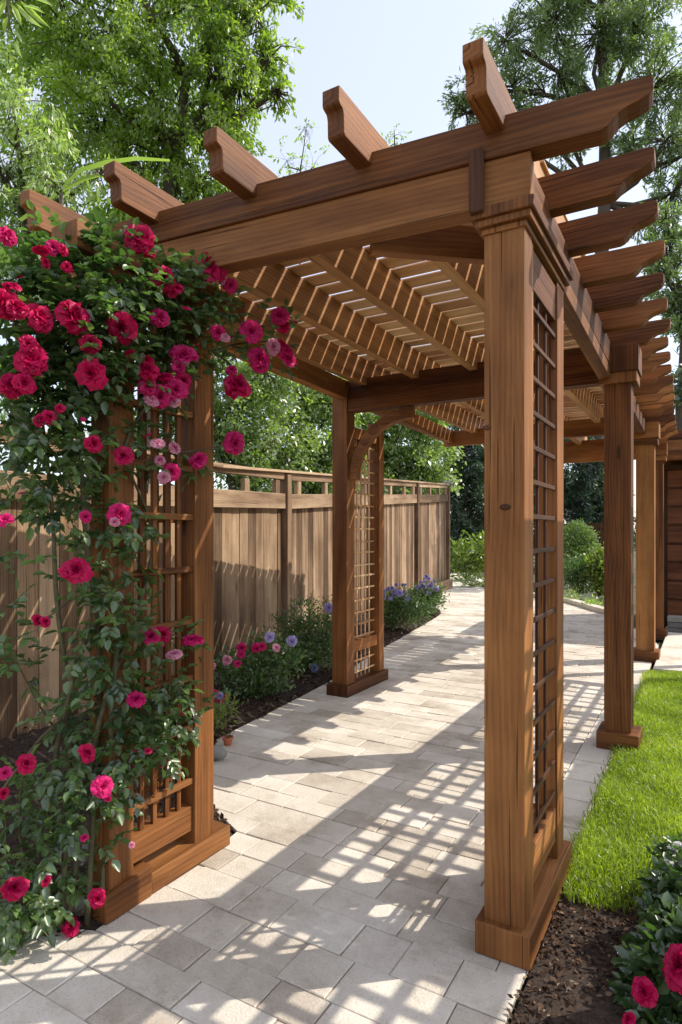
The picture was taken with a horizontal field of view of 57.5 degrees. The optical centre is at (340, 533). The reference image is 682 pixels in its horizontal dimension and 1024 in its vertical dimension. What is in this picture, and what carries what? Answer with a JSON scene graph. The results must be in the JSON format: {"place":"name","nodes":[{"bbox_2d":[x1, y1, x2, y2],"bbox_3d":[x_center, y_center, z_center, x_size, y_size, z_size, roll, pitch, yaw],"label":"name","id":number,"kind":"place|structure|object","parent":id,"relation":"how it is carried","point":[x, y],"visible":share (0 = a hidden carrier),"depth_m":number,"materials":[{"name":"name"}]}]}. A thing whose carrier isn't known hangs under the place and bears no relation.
{"place":"outdoors","nodes":[
{"label":"outdoors","id":0,"kind":"place"},
{"bbox_2d":[13,544,667,1023],"bbox_3d":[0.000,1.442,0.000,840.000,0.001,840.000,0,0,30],"label":"ground","id":1,"kind":"structure","parent":0,"point":[659,642],"depth_m":13.76,"materials":[{"name":"brown soil"}]},
{"bbox_2d":[0,0,51,56],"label":"overhanging tree","id":2,"kind":"object","parent":1,"relation":"on","point":[30,9],"visible":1,"depth_m":3.51,"materials":[{"name":"green plant"}]},
{"bbox_2d":[0,39,115,471],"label":"leafy tree","id":3,"kind":"object","parent":1,"relation":"on","point":[23,172],"visible":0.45,"depth_m":9.04,"materials":[{"name":"green plant"}]},
{"bbox_2d":[19,136,169,473],"bbox_3d":[-2.883,-1.618,7.284,1.760,6.120,0.087,0,0,-2],"label":"strap plant","id":4,"kind":"object","parent":1,"relation":"on","point":[85,178],"visible":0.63,"depth_m":7.28,"materials":[{"name":"green plant"}]},
{"bbox_2d":[0,0,305,483],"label":"leafy tree","id":5,"kind":"object","parent":1,"relation":"on","point":[178,130],"visible":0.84,"depth_m":12.90,"materials":[{"name":"green plant"}]},
{"bbox_2d":[84,353,330,492],"bbox_3d":[-3.369,-1.865,15.294,6.153,6.681,2.992,0,0,-4],"label":"hedge tree","id":6,"kind":"object","parent":1,"relation":"on","point":[227,414],"visible":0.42,"depth_m":15.08,"materials":[{"name":"green plant"}]},
{"bbox_2d":[0,608,442,939],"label":"mulch bed","id":7,"kind":"object","parent":1,"relation":"on","point":[40,754],"visible":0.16,"depth_m":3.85,"materials":[{"name":"soil"}]},
{"bbox_2d":[56,842,88,868],"bbox_3d":[-1.125,1.364,2.643,0.210,0.133,0.171,0,0,30],"label":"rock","id":8,"kind":"object","parent":7,"relation":"on","point":[82,863],"visible":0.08,"depth_m":2.57,"materials":[{"name":"grey stone"}]},
{"bbox_2d":[65,880,84,915],"bbox_3d":[-0.978,1.366,2.332,0.185,0.105,0.144,0,0,30],"label":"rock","id":9,"kind":"object","parent":7,"relation":"on","point":[81,905],"visible":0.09,"depth_m":2.26,"materials":[{"name":"grey stone"}]},
{"bbox_2d":[0,200,302,965],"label":"climbing rose","id":10,"kind":"object","parent":7,"relation":"on","point":[39,365],"visible":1,"depth_m":2.17,"materials":[{"name":"green plant"}]},
{"bbox_2d":[214,691,241,733],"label":"plant","id":11,"kind":"object","parent":7,"relation":"on","point":[222,720],"visible":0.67,"depth_m":4.26,"materials":[{"name":"green plant"}]},
{"bbox_2d":[214,682,243,719],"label":"flower tuft","id":12,"kind":"object","parent":7,"relation":"on","point":[220,694],"visible":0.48,"depth_m":4.56,"materials":[{"name":"green plant"}]},
{"bbox_2d":[214,624,307,702],"bbox_3d":[-0.729,1.111,5.229,0.880,0.708,0.763,0,0,30],"label":"flowering shrub","id":13,"kind":"object","parent":7,"relation":"on","point":[276,650],"visible":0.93,"depth_m":5.15,"materials":[{"name":"green plant"}]},
{"bbox_2d":[215,637,327,676],"bbox_3d":[-0.740,1.244,5.923,1.243,0.505,0.462,0,0,2],"label":"plant","id":14,"kind":"object","parent":7,"relation":"on","point":[310,653],"visible":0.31,"depth_m":5.89,"materials":[{"name":"green plant"}]},
{"bbox_2d":[262,591,331,672],"bbox_3d":[-0.313,1.010,6.288,0.861,0.856,0.880,0,0,30],"label":"round shrub","id":15,"kind":"object","parent":7,"relation":"on","point":[300,627],"visible":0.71,"depth_m":6.17,"materials":[{"name":"green plant"}]},
{"bbox_2d":[384,583,438,629],"bbox_3d":[0.874,1.064,8.820,0.923,0.775,0.828,0,0,30],"label":"flowering shrub","id":16,"kind":"object","parent":7,"relation":"on","point":[392,602],"visible":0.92,"depth_m":8.76,"materials":[{"name":"green plant"}]},
{"bbox_2d":[406,574,449,615],"bbox_3d":[1.400,1.066,10.507,0.800,0.766,0.695,0,0,30],"label":"flowering shrub","id":17,"kind":"object","parent":7,"relation":"on","point":[431,589],"visible":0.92,"depth_m":10.41,"materials":[{"name":"green plant"}]},
{"bbox_2d":[0,423,452,739],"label":"garden fence","id":18,"kind":"object","parent":1,"relation":"on","point":[273,552],"visible":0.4,"depth_m":6.53,"materials":[{"name":"brown wood"}]},
{"bbox_2d":[267,118,330,490],"bbox_3d":[-1.330,-5.777,19.654,2.423,14.442,1.922,0,0,-35],"label":"young tree","id":19,"kind":"object","parent":1,"relation":"on","point":[301,157],"visible":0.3,"depth_m":19.58,"materials":[{"name":"green plant"}]},
{"bbox_2d":[254,372,387,494],"bbox_3d":[-0.628,-2.058,16.919,3.652,7.022,2.962,0,0,-22],"label":"hedge tree","id":20,"kind":"object","parent":1,"relation":"on","point":[316,405],"visible":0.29,"depth_m":16.40,"materials":[{"name":"green plant"}]},
{"bbox_2d":[0,573,658,1023],"bbox_3d":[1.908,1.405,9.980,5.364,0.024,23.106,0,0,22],"label":"path pavers","id":21,"kind":"object","parent":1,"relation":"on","point":[308,780],"visible":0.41,"depth_m":2.49,"materials":[{"name":"stone"}]},
{"bbox_2d":[214,745,226,759],"bbox_3d":[-0.767,1.353,3.847,0.103,0.087,0.112,0,0,-28],"label":"rock","id":22,"kind":"object","parent":21,"relation":"on","point":[220,752],"visible":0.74,"depth_m":3.81,"materials":[{"name":"grey stone"}]},
{"bbox_2d":[222,731,234,745],"bbox_3d":[-0.748,1.347,4.111,0.081,0.104,0.074,0,0,30],"label":"flower pot","id":23,"kind":"object","parent":21,"relation":"on","point":[227,739],"visible":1,"depth_m":4.09,"materials":[{"name":"ceramic"}]},
{"bbox_2d":[20,37,676,970],"bbox_3d":[1.496,-0.036,5.558,2.778,2.873,8.358,0,0,30],"label":"pergola","id":24,"kind":"object","parent":21,"relation":"on","point":[560,349],"visible":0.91,"depth_m":2.49,"materials":[{"name":"brown wood"}]},
{"bbox_2d":[564,636,658,860],"bbox_3d":[2.526,1.405,5.516,0.334,0.024,6.552,0,0,29],"label":"path edging","id":25,"kind":"object","parent":21,"relation":"on","point":[588,763],"visible":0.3,"depth_m":3.58,"materials":[{"name":"stone"}]},
{"bbox_2d":[321,409,466,495],"bbox_3d":[1.451,-1.941,18.858,4.864,6.841,2.964,0,0,-3],"label":"hedge tree","id":26,"kind":"object","parent":1,"relation":"on","point":[400,460],"visible":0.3,"depth_m":18.41,"materials":[{"name":"green plant"}]},
{"bbox_2d":[381,123,411,146],"bbox_3d":[1.788,-6.117,21.003,1.167,15.122,1.266,0,0,30],"label":"young tree","id":27,"kind":"object","parent":1,"relation":"on","point":[389,142],"visible":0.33,"depth_m":20.96,"materials":[{"name":"green plant"}]},
{"bbox_2d":[450,530,483,579],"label":"hedge bush","id":28,"kind":"object","parent":1,"relation":"on","point":[466,558],"visible":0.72,"depth_m":18.31,"materials":[{"name":"green plant"}]},
{"bbox_2d":[450,569,483,587],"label":"ground cover plant","id":29,"kind":"object","parent":1,"relation":"on","point":[471,583],"visible":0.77,"depth_m":16.27,"materials":[{"name":"green plant"}]},
{"bbox_2d":[422,422,534,571],"bbox_3d":[4.823,-1.937,23.959,4.965,8.126,3.614,0,0,-6],"label":"conifer","id":30,"kind":"object","parent":1,"relation":"on","point":[467,503],"visible":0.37,"depth_m":23.20,"materials":[{"name":"green plant"}]},
{"bbox_2d":[475,443,568,563],"bbox_3d":[7.841,-2.014,25.901,4.708,7.910,4.341,0,0,-15],"label":"conifer","id":31,"kind":"object","parent":1,"relation":"on","point":[566,487],"visible":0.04,"depth_m":25.14,"materials":[{"name":"green plant"}]},
{"bbox_2d":[460,573,603,614],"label":"kerb","id":32,"kind":"structure","parent":1,"relation":"on","point":[589,606],"depth_m":11.74,"materials":[{"name":"stone"}]},
{"bbox_2d":[437,0,681,522],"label":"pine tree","id":33,"kind":"object","parent":1,"relation":"on","point":[612,44],"visible":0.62,"depth_m":27.70,"materials":[{"name":"green plant"}]},
{"bbox_2d":[564,584,585,603],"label":"plant","id":34,"kind":"object","parent":1,"relation":"on","point":[570,596],"visible":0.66,"depth_m":12.49,"materials":[{"name":"green plant"}]},
{"bbox_2d":[506,879,655,1023],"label":"mulch bed","id":35,"kind":"object","parent":1,"relation":"on","point":[579,1014],"visible":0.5,"depth_m":1.97,"materials":[{"name":"soil"}]},
{"bbox_2d":[606,844,681,1023],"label":"rose bush","id":36,"kind":"object","parent":35,"relation":"on","point":[647,962],"visible":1,"depth_m":1.84,"materials":[{"name":"green plant"}]},
{"bbox_2d":[633,831,681,917],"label":"flowering shrub","id":37,"kind":"object","parent":35,"relation":"on","point":[671,846],"visible":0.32,"depth_m":2.33,"materials":[{"name":"green plant"}]},
{"bbox_2d":[564,518,600,563],"bbox_3d":[6.109,0.474,16.123,1.140,1.791,1.301,0,0,30],"label":"topiary ball","id":38,"kind":"object","parent":1,"relation":"on","point":[581,538],"visible":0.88,"depth_m":15.83,"materials":[{"name":"green plant"}]},
{"bbox_2d":[564,550,601,598],"bbox_3d":[5.201,0.873,13.439,1.137,1.110,1.179,0,0,30],"label":"spreading shrub","id":39,"kind":"object","parent":1,"relation":"on","point":[573,572],"visible":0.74,"depth_m":13.31,"materials":[{"name":"green plant"}]},
{"bbox_2d":[564,523,603,570],"bbox_3d":[8.564,0.525,22.050,0.065,1.750,2.847,0,0,-42],"label":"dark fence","id":40,"kind":"object","parent":1,"relation":"on","point":[598,527],"visible":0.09,"depth_m":21.60,"materials":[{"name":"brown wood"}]},
{"bbox_2d":[576,542,603,602],"bbox_3d":[5.548,0.812,13.124,1.128,1.376,0.862,0,0,-13],"label":"leafy shrub","id":41,"kind":"object","parent":1,"relation":"on","point":[598,582],"visible":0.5,"depth_m":13.06,"materials":[{"name":"green plant"}]},
{"bbox_2d":[581,594,602,605],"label":"plant","id":42,"kind":"object","parent":1,"relation":"on","point":[594,602],"visible":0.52,"depth_m":11.66,"materials":[{"name":"green plant"}]},
{"bbox_2d":[564,436,635,557],"bbox_3d":[10.201,-1.287,25.274,4.665,7.035,3.522,0,0,-22],"label":"conifer","id":43,"kind":"object","parent":1,"relation":"on","point":[585,489],"visible":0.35,"depth_m":24.56,"materials":[{"name":"green plant"}]},
{"bbox_2d":[641,198,681,429],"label":"pine tree","id":44,"kind":"object","parent":1,"relation":"on","point":[669,263],"visible":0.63,"depth_m":16.66,"materials":[{"name":"green plant"}]},
{"bbox_2d":[653,632,681,672],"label":"path","id":45,"kind":"structure","parent":1,"relation":"on","point":[670,660],"depth_m":6.97,"materials":[{"name":"beige stone"}]},
{"bbox_2d":[660,430,681,624],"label":"garden shed","id":46,"kind":"structure","parent":1,"relation":"on","point":[673,535],"depth_m":9.38,"materials":[{"name":"brown wood"}]},
{"bbox_2d":[665,468,681,620],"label":"wall","id":47,"kind":"structure","parent":46,"relation":"in","point":[673,476],"depth_m":9.38,"materials":[{"name":"brown wood"}]},
{"bbox_2d":[665,615,681,632],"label":"stone edging","id":48,"kind":"object","parent":1,"relation":"on","point":[674,623],"visible":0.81,"depth_m":8.66,"materials":[{"name":"grey stone"}]},
{"bbox_2d":[668,364,681,408],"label":"leafy tree","id":49,"kind":"object","parent":1,"relation":"on","point":[678,392],"visible":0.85,"depth_m":8.69,"materials":[{"name":"green plant"}]},
{"bbox_2d":[0,0,681,531],"label":"sky","id":50,"kind":"structure","parent":0,"point":[394,59],"materials":[{"name":"white"}]},
{"bbox_2d":[558,669,681,913],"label":"grass","id":51,"kind":"structure","parent":0,"point":[632,775],"depth_m":3.11,"materials":[{"name":"green plant"}]}
]}

